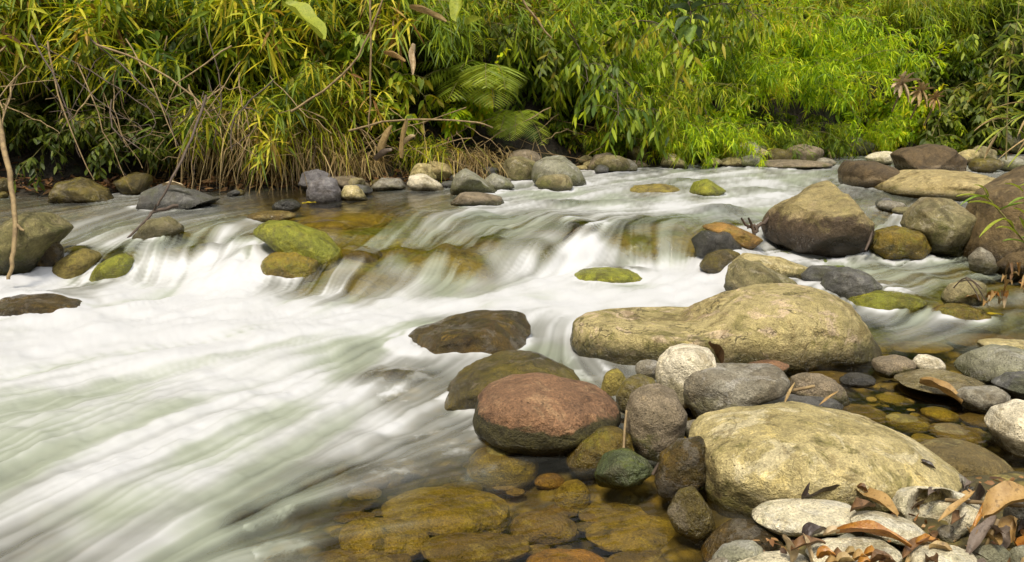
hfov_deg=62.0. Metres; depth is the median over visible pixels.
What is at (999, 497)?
dead leaf
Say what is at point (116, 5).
shrub
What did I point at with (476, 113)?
shrub
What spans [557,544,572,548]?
sunken pebble
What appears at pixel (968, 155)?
stone
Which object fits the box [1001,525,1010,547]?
dead leaf
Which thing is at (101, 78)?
hanging stem
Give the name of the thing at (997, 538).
dead leaf
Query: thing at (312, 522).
ground
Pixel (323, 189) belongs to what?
stone
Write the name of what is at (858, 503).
dead leaf
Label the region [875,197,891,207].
stone
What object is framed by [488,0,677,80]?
bamboo
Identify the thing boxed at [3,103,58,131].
hanging stem
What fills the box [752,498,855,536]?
stone
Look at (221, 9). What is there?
cane plant
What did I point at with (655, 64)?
bamboo
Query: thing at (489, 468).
sunken stone
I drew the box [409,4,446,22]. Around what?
seed pod
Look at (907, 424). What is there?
sunken stone
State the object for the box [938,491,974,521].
dead leaf
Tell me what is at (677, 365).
stone
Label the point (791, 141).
bamboo
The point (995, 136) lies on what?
cane shoot
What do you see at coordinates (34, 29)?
cane plant
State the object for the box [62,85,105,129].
hanging stem
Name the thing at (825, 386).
stone
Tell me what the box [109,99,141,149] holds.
hanging stem
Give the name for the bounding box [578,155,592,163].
stone
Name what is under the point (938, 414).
sunken stone
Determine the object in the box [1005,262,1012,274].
dead leaf
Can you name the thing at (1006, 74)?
bamboo shoot
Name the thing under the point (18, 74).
hanging stem
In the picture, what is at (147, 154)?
shrub
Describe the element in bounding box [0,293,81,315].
stone
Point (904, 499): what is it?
stone
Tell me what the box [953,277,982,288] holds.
dry strand
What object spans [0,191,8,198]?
stone
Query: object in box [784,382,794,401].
dead leaf
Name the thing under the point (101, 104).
hanging stem
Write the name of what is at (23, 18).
cane plant
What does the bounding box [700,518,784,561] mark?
stone
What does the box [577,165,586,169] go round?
stone
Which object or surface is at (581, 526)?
sunken pebble
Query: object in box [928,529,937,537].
dead leaf
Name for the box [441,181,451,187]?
stone
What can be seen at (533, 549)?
sunken pebble
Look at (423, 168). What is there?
stone
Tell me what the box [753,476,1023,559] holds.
leaf crumbs
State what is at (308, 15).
yellow leaf
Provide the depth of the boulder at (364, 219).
7.10 m
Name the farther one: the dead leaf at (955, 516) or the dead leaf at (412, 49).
the dead leaf at (412, 49)
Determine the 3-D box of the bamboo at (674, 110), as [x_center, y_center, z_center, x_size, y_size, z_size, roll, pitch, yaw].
[1.587,-2.212,11.751,3.918,2.129,3.362,8,14,34]
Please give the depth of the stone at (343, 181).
9.05 m
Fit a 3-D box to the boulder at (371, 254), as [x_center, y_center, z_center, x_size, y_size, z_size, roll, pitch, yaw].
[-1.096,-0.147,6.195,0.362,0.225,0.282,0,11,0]
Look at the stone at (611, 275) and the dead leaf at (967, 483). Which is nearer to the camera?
the dead leaf at (967, 483)
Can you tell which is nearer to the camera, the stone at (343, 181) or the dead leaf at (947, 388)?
the dead leaf at (947, 388)
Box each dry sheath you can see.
[373,148,391,160]
[377,125,391,156]
[383,51,405,61]
[399,118,407,157]
[403,134,415,143]
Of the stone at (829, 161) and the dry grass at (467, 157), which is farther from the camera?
the stone at (829, 161)
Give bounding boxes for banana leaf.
[449,0,461,21]
[464,15,481,24]
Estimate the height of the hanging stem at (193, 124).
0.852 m
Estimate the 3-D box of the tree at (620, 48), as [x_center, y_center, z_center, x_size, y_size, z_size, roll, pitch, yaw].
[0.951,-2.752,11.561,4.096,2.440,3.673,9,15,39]
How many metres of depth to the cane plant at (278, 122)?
8.73 m
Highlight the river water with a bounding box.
[0,154,1023,561]
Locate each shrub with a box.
[0,66,144,172]
[0,83,93,155]
[13,44,197,192]
[65,10,169,54]
[70,0,223,82]
[84,76,246,184]
[88,1,288,54]
[167,0,354,83]
[208,0,443,135]
[338,0,570,88]
[428,47,510,142]
[522,89,659,156]
[680,72,765,133]
[766,113,857,159]
[818,41,954,134]
[856,0,1023,47]
[869,83,948,150]
[871,28,1000,87]
[881,40,1023,150]
[887,0,984,64]
[912,11,1023,142]
[916,110,1008,154]
[944,21,1023,127]
[946,0,1023,92]
[1001,0,1023,22]
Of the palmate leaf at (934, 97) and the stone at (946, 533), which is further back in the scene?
the palmate leaf at (934, 97)
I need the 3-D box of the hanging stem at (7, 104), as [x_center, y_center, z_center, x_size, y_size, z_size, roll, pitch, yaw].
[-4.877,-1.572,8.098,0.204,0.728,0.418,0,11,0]
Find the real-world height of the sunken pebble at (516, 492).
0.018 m
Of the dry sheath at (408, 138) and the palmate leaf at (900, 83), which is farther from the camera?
the palmate leaf at (900, 83)
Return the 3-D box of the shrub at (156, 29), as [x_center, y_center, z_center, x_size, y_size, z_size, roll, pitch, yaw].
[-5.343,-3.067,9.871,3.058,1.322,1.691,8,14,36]
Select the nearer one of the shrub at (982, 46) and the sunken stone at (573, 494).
the sunken stone at (573, 494)
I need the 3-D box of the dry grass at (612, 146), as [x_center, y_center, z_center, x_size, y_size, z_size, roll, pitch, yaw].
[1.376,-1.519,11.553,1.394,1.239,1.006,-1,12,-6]
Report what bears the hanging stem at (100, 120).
hanging from the shrub at (151, 101)
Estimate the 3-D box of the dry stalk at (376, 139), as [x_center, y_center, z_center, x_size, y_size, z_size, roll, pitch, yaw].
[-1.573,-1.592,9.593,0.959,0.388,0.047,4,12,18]
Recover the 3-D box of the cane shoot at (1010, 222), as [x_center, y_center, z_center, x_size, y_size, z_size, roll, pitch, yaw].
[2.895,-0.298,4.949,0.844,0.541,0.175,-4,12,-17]
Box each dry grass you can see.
[131,91,265,187]
[131,105,383,192]
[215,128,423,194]
[296,145,408,184]
[416,140,546,181]
[568,126,650,162]
[799,131,851,159]
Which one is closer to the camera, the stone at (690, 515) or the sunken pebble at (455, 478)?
the stone at (690, 515)
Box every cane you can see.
[95,43,211,118]
[291,0,382,112]
[348,118,492,131]
[368,0,371,127]
[522,0,551,37]
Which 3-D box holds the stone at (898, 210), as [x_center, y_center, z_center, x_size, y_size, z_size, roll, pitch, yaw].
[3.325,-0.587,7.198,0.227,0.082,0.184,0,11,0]
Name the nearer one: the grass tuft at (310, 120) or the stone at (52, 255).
the stone at (52, 255)
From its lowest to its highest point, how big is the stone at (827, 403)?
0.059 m
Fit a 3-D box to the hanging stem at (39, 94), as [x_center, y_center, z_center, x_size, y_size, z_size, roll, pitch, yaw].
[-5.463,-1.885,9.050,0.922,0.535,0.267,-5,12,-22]
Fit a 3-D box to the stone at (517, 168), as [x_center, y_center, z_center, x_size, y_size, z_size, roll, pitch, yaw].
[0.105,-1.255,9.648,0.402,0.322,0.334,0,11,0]
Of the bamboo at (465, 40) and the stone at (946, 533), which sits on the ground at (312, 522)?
the bamboo at (465, 40)
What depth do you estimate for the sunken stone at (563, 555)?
2.48 m
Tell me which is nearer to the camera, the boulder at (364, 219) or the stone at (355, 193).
the boulder at (364, 219)
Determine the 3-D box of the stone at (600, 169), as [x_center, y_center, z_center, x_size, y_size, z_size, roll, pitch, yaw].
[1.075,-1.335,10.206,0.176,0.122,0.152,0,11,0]
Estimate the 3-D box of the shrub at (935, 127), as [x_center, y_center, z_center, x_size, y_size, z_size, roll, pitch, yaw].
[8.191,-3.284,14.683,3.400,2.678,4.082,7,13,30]
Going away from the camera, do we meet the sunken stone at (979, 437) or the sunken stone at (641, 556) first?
the sunken stone at (641, 556)
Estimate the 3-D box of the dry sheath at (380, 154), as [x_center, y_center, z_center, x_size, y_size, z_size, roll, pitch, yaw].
[-1.253,-1.228,8.278,0.214,0.129,0.056,4,12,18]
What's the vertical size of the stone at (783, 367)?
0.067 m
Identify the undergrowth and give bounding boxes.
[26,0,1012,116]
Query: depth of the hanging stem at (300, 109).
8.39 m
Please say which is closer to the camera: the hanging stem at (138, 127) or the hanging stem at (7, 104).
the hanging stem at (7, 104)
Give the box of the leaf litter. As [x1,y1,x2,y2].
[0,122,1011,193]
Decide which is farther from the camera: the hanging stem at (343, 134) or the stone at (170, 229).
the hanging stem at (343, 134)
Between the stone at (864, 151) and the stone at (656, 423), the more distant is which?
the stone at (864, 151)
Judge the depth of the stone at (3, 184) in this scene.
8.74 m
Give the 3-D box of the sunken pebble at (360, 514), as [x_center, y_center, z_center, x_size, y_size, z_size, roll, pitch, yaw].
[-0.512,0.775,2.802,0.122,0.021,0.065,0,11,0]
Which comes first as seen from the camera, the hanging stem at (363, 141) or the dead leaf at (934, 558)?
the dead leaf at (934, 558)
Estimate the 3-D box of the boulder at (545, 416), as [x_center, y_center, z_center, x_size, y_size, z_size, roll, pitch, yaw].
[0.131,0.504,3.192,0.552,0.279,0.527,0,11,0]
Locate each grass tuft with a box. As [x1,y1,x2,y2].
[168,68,350,179]
[210,81,397,180]
[255,114,424,184]
[373,130,496,181]
[638,106,764,166]
[692,117,776,160]
[738,124,785,159]
[828,127,873,156]
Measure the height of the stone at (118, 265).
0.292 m
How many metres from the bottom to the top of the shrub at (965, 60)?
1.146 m
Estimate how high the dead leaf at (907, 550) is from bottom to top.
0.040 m
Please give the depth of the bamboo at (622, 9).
13.03 m
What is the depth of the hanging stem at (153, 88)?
7.97 m
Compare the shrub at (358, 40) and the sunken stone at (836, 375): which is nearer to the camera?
the sunken stone at (836, 375)
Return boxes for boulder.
[0,212,73,275]
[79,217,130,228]
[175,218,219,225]
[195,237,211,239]
[253,220,342,270]
[288,211,390,229]
[341,245,382,262]
[373,238,419,249]
[408,310,530,366]
[440,350,579,425]
[472,373,620,459]
[531,155,586,185]
[570,283,882,375]
[630,184,679,198]
[688,401,961,519]
[689,179,725,198]
[761,180,874,258]
[837,160,899,192]
[873,169,994,203]
[890,144,966,170]
[900,197,976,262]
[962,165,1023,281]
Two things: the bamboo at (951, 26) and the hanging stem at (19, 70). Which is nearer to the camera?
the hanging stem at (19, 70)
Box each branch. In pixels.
[0,115,24,278]
[157,95,206,205]
[669,0,708,43]
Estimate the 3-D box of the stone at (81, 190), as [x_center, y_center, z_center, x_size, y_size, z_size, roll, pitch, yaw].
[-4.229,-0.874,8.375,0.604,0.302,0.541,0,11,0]
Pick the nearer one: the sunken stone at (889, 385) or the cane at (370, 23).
the sunken stone at (889, 385)
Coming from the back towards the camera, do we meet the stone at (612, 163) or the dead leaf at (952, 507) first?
the stone at (612, 163)
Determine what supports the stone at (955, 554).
on the ground at (312, 522)
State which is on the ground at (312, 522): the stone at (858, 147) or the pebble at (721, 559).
the stone at (858, 147)
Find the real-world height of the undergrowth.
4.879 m
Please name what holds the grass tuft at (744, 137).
on the ground at (312, 522)
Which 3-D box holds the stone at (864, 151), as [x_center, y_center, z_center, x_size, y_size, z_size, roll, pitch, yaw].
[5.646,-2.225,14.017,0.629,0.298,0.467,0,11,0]
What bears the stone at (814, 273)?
on the river water
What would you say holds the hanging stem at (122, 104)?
hanging from the cane plant at (221, 9)
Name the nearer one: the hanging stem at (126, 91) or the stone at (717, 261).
the stone at (717, 261)
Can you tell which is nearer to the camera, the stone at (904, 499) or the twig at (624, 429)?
the stone at (904, 499)
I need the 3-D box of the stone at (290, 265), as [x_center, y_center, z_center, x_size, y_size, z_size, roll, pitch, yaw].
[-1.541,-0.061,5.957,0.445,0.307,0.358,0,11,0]
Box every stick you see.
[788,385,814,391]
[945,498,1023,507]
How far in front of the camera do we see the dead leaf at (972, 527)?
2.22 m
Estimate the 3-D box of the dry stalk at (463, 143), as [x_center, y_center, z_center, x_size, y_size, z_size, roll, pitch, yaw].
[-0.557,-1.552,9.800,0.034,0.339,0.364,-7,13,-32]
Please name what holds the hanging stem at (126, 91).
hanging from the cane plant at (221, 9)
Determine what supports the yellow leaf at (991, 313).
on the river water
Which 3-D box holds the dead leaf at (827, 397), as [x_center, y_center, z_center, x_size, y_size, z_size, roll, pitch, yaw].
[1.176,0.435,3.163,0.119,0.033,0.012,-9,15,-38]
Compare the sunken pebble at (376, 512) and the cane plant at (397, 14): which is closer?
the sunken pebble at (376, 512)
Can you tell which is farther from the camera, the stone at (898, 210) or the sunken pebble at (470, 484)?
the stone at (898, 210)
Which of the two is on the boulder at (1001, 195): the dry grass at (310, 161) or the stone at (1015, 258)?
the stone at (1015, 258)
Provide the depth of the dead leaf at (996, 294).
4.86 m
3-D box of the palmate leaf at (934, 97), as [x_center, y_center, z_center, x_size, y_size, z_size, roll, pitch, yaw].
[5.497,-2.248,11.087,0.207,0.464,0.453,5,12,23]
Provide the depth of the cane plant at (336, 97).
9.29 m
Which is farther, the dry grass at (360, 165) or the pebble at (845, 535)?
the dry grass at (360, 165)
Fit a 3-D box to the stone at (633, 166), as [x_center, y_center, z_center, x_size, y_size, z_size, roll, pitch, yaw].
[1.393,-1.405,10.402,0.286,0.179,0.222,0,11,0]
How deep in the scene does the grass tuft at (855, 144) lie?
13.69 m
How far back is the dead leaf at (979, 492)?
2.36 m
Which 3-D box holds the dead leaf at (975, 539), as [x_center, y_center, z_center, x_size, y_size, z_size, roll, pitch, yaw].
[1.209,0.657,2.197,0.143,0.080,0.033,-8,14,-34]
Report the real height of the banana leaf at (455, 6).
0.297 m
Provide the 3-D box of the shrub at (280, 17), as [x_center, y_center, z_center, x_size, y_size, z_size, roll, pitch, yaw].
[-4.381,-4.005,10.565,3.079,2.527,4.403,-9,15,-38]
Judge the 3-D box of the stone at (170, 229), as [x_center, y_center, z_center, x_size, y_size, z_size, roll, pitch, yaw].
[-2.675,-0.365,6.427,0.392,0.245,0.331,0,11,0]
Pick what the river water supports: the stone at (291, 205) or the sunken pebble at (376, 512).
the stone at (291, 205)
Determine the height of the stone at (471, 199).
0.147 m
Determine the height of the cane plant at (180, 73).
2.028 m
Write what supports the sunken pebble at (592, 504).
on the ground at (312, 522)
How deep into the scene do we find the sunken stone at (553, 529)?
2.62 m
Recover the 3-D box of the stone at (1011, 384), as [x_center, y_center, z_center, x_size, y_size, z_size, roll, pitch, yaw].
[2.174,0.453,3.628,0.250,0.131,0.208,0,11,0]
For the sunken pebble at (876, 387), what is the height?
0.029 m
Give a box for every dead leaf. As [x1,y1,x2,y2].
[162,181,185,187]
[409,43,415,74]
[708,341,723,362]
[782,534,798,561]
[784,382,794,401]
[790,535,825,550]
[801,482,839,498]
[801,522,826,536]
[802,533,813,561]
[816,545,835,558]
[819,391,837,404]
[823,525,839,535]
[825,554,837,561]
[834,547,841,556]
[835,551,854,561]
[836,520,911,547]
[845,546,854,555]
[850,497,875,511]
[852,548,866,560]
[856,487,898,515]
[857,483,867,491]
[857,553,870,561]
[864,545,873,555]
[870,549,890,561]
[879,553,895,561]
[902,534,930,558]
[912,495,927,508]
[915,533,939,543]
[919,377,962,403]
[921,459,935,468]
[924,552,938,561]
[928,487,940,495]
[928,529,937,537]
[929,540,951,550]
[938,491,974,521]
[951,510,964,523]
[962,477,974,488]
[965,515,996,554]
[966,294,980,301]
[966,525,977,532]
[969,483,984,499]
[973,502,984,526]
[982,480,1023,517]
[984,529,1002,544]
[986,291,999,297]
[989,290,997,301]
[990,525,1009,534]
[998,297,1006,307]
[998,515,1017,542]
[1001,274,1006,283]
[1001,290,1008,297]
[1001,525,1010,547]
[1003,279,1012,293]
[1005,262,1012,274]
[1014,536,1023,545]
[1017,262,1020,273]
[1018,519,1023,530]
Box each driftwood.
[127,204,178,237]
[740,217,768,234]
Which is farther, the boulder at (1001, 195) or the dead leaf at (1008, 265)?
the boulder at (1001, 195)
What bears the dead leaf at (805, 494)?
on the boulder at (755, 456)
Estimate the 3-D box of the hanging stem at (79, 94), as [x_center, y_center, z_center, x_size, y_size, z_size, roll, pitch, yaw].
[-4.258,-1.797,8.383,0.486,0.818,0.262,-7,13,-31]
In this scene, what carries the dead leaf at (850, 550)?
on the stone at (844, 543)
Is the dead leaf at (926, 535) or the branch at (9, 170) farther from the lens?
the branch at (9, 170)
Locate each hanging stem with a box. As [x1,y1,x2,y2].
[0,30,31,109]
[0,66,60,96]
[1,78,15,122]
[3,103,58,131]
[17,79,45,105]
[31,35,86,131]
[31,70,127,176]
[40,43,154,112]
[47,40,93,179]
[47,85,93,157]
[56,57,100,140]
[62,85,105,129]
[70,75,141,128]
[77,63,131,190]
[87,36,181,157]
[94,65,158,167]
[99,61,135,146]
[107,64,137,135]
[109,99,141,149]
[117,108,166,137]
[118,72,148,112]
[124,103,155,146]
[125,38,176,147]
[147,36,167,173]
[153,85,224,153]
[163,85,244,175]
[165,45,231,112]
[173,101,192,125]
[179,61,240,188]
[188,84,203,132]
[189,91,212,174]
[203,26,221,144]
[213,104,302,167]
[219,72,251,130]
[227,110,263,176]
[227,118,263,149]
[230,80,273,150]
[243,118,314,163]
[270,76,331,133]
[272,72,329,152]
[295,117,316,167]
[300,126,407,164]
[316,116,370,163]
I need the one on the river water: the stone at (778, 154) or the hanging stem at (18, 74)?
the stone at (778, 154)
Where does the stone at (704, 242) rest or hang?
on the ground at (312, 522)
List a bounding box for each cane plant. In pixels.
[0,0,67,67]
[0,0,126,94]
[0,0,210,98]
[0,6,153,100]
[1,2,81,84]
[42,26,277,115]
[47,0,226,99]
[49,0,369,102]
[125,62,322,187]
[129,0,348,103]
[217,0,429,69]
[238,14,401,175]
[353,0,576,58]
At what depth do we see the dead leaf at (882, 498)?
2.39 m
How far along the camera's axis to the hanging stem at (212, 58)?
8.20 m
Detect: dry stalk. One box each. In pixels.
[335,122,410,156]
[358,107,465,146]
[381,138,471,157]
[385,105,421,134]
[443,114,510,155]
[444,116,493,139]
[456,131,472,161]
[478,107,550,147]
[507,145,586,160]
[519,114,558,149]
[553,118,640,139]
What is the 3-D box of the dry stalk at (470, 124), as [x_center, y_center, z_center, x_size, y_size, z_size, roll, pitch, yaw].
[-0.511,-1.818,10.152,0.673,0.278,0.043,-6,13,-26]
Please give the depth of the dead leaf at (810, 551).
2.15 m
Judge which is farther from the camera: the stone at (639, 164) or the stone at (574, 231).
the stone at (639, 164)
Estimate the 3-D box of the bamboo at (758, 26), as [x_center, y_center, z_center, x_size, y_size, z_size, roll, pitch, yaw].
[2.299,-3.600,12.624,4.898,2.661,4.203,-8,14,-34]
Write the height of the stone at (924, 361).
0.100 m
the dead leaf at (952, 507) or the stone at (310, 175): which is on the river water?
the stone at (310, 175)
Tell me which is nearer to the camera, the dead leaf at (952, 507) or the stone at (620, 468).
the dead leaf at (952, 507)
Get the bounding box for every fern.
[402,60,525,109]
[410,21,506,62]
[469,106,549,145]
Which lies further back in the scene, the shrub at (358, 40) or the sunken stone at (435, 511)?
the shrub at (358, 40)
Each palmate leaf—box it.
[891,71,920,111]
[910,81,934,119]
[923,90,944,125]
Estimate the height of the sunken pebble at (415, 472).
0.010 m
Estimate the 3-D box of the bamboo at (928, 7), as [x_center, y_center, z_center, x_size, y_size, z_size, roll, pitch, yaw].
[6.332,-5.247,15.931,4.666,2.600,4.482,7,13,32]
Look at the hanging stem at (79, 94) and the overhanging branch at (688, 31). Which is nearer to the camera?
the overhanging branch at (688, 31)
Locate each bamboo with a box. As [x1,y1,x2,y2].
[232,0,553,90]
[325,0,626,92]
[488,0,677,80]
[533,0,845,127]
[543,0,680,21]
[557,43,682,98]
[570,65,768,168]
[579,83,765,164]
[605,68,797,168]
[633,2,819,121]
[669,0,898,104]
[704,0,946,152]
[718,94,852,159]
[754,14,951,87]
[763,0,987,57]
[770,0,988,56]
[820,73,920,157]
[884,0,1023,54]
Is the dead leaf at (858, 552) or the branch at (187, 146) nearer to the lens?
the dead leaf at (858, 552)
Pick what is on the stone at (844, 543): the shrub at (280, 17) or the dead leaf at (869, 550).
the dead leaf at (869, 550)
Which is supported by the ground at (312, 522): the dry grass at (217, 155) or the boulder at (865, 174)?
the dry grass at (217, 155)
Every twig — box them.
[622,410,627,447]
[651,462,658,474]
[864,231,872,250]
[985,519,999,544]
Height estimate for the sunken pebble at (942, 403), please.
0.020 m
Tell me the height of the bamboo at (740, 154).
1.759 m
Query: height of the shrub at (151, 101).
1.528 m
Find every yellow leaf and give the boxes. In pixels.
[282,0,326,38]
[986,312,1003,314]
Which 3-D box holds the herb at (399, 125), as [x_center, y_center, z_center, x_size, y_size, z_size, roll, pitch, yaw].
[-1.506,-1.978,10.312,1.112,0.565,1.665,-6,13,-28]
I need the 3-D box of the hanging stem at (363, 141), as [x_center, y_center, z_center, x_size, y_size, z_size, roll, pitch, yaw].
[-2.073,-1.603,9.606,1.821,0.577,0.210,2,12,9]
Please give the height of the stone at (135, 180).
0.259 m
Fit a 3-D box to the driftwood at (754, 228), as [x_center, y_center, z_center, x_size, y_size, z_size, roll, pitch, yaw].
[1.785,-0.398,6.171,0.280,0.149,0.075,-5,13,-24]
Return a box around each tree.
[435,0,731,132]
[451,1,728,167]
[540,0,781,160]
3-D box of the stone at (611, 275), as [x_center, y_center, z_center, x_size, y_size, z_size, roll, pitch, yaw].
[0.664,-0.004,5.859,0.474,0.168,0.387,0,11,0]
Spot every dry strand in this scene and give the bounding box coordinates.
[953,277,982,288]
[960,279,985,300]
[965,278,979,300]
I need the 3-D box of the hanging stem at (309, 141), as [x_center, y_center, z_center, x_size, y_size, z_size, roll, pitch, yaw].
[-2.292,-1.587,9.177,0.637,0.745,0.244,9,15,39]
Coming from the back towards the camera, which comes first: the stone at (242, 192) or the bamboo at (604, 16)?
the bamboo at (604, 16)
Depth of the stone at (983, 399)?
3.43 m
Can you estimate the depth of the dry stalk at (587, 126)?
11.15 m
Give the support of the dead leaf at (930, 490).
on the stone at (904, 499)
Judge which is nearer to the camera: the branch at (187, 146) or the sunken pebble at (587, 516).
the sunken pebble at (587, 516)
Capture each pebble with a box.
[333,512,356,523]
[340,511,374,517]
[347,487,381,501]
[362,472,391,488]
[371,509,382,516]
[395,471,408,475]
[399,465,417,470]
[410,470,421,473]
[448,474,466,482]
[455,480,483,490]
[492,486,515,491]
[506,488,524,495]
[526,545,544,555]
[533,544,550,548]
[547,505,578,518]
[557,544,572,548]
[576,522,592,533]
[578,501,600,515]
[579,511,599,522]
[708,557,728,561]
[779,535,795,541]
[835,533,855,537]
[865,384,880,389]
[909,413,920,416]
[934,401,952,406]
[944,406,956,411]
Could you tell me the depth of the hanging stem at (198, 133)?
8.52 m
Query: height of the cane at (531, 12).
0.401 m
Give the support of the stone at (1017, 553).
on the ground at (312, 522)
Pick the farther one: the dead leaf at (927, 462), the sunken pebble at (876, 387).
the sunken pebble at (876, 387)
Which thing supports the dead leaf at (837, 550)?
on the stone at (844, 543)
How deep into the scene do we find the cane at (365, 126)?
8.65 m
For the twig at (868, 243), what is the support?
on the boulder at (827, 219)
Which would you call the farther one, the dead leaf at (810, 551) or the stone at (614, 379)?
the stone at (614, 379)
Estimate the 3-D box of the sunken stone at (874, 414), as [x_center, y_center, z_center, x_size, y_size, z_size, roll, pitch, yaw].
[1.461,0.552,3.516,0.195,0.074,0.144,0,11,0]
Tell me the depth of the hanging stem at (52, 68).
8.36 m
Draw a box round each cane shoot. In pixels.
[956,183,1023,242]
[974,94,1023,166]
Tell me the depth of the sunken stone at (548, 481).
3.00 m
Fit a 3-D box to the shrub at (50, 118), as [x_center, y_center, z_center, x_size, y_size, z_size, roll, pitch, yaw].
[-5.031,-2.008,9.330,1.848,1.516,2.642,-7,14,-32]
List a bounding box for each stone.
[0,178,13,191]
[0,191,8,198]
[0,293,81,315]
[36,242,63,266]
[48,177,114,205]
[52,248,102,278]
[87,253,133,285]
[113,172,152,194]
[131,216,183,247]
[136,184,219,214]
[227,190,239,196]
[236,189,244,196]
[247,210,295,221]
[260,252,321,284]
[272,199,300,212]
[298,169,330,191]
[306,176,342,207]
[307,549,412,561]
[331,175,370,188]
[339,517,429,559]
[341,185,367,203]
[348,177,365,184]
[356,184,372,194]
[371,177,405,191]
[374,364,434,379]
[381,486,510,537]
[407,173,444,193]
[409,163,436,179]
[421,532,529,561]
[427,161,452,180]
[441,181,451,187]
[450,168,496,194]
[450,192,503,205]
[466,446,538,495]
[482,167,497,173]
[485,173,514,189]
[492,163,503,174]
[504,156,534,180]
[508,149,540,161]
[510,510,576,548]
[526,548,604,561]
[534,473,564,489]
[535,174,572,191]
[554,479,589,520]
[563,226,597,240]
[566,426,633,473]
[574,267,641,282]
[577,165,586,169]
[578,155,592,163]
[585,513,675,552]
[586,502,647,519]
[587,153,612,169]
[594,155,629,171]
[594,164,608,173]
[594,448,653,489]
[601,368,625,400]
[606,550,661,561]
[616,373,656,413]
[625,383,686,466]
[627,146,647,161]
[627,159,637,170]
[632,160,647,167]
[635,359,656,379]
[654,436,705,502]
[655,343,715,408]
[660,153,687,168]
[667,486,715,544]
[683,363,789,418]
[685,419,694,437]
[691,230,741,257]
[699,249,739,273]
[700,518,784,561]
[702,222,762,249]
[703,158,721,166]
[712,540,763,561]
[720,157,741,166]
[723,258,796,290]
[728,141,759,157]
[732,253,807,279]
[737,551,808,561]
[741,155,760,166]
[748,360,788,372]
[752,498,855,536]
[759,148,768,156]
[760,159,832,168]
[762,393,843,409]
[763,148,792,159]
[787,144,823,160]
[790,372,849,406]
[800,265,837,281]
[805,537,902,561]
[807,371,850,388]
[816,157,835,165]
[820,267,882,301]
[839,372,875,388]
[842,404,886,425]
[846,290,927,322]
[847,144,863,155]
[848,137,875,154]
[850,511,930,545]
[865,151,892,164]
[866,397,876,403]
[869,225,931,259]
[871,354,915,378]
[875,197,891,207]
[875,393,914,406]
[877,200,905,212]
[877,381,901,391]
[884,413,930,435]
[889,341,953,353]
[892,207,907,214]
[892,486,983,536]
[893,369,985,397]
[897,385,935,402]
[907,544,976,561]
[911,433,934,442]
[913,354,945,369]
[920,406,960,422]
[920,438,1014,476]
[928,423,993,447]
[930,303,994,329]
[937,525,960,542]
[940,279,986,307]
[944,333,1014,347]
[952,385,1010,413]
[953,344,1023,386]
[958,149,979,164]
[959,412,988,429]
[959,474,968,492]
[968,158,1004,173]
[968,247,998,274]
[972,145,996,158]
[974,544,1010,561]
[977,338,1023,348]
[984,399,1023,459]
[991,371,1023,399]
[996,251,1023,278]
[999,128,1023,152]
[999,156,1023,171]
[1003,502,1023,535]
[1009,545,1023,561]
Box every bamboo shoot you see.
[992,0,1023,159]
[1007,38,1023,125]
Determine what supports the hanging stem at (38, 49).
hanging from the cane plant at (5, 58)
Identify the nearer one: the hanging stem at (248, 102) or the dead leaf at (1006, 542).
the dead leaf at (1006, 542)
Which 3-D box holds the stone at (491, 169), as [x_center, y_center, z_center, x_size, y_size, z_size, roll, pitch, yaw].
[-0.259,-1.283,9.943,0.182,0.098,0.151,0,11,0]
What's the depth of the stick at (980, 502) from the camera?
2.32 m
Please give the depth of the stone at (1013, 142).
14.31 m
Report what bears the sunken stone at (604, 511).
on the ground at (312, 522)
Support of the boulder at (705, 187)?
in the river water
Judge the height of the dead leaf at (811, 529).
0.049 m
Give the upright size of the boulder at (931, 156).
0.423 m
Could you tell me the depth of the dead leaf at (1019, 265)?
5.01 m
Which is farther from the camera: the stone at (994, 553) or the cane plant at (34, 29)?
the cane plant at (34, 29)
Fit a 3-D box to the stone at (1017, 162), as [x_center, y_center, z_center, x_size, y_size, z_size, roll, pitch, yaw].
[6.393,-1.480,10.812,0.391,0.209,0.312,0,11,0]
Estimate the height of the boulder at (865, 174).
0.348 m
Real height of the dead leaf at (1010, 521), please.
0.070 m
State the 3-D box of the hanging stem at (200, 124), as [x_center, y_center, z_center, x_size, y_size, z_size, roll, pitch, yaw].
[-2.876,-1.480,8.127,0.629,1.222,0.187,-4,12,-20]
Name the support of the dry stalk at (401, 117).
on the herb at (399, 125)
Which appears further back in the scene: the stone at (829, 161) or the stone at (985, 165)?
the stone at (829, 161)
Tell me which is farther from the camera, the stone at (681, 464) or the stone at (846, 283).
the stone at (846, 283)
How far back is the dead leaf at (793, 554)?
2.15 m
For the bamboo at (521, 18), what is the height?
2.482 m
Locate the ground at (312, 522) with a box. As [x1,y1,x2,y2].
[0,0,1023,561]
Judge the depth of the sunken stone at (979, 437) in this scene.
3.22 m
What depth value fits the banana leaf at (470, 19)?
7.81 m
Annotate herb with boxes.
[302,44,408,94]
[359,94,424,140]
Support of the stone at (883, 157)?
on the river water

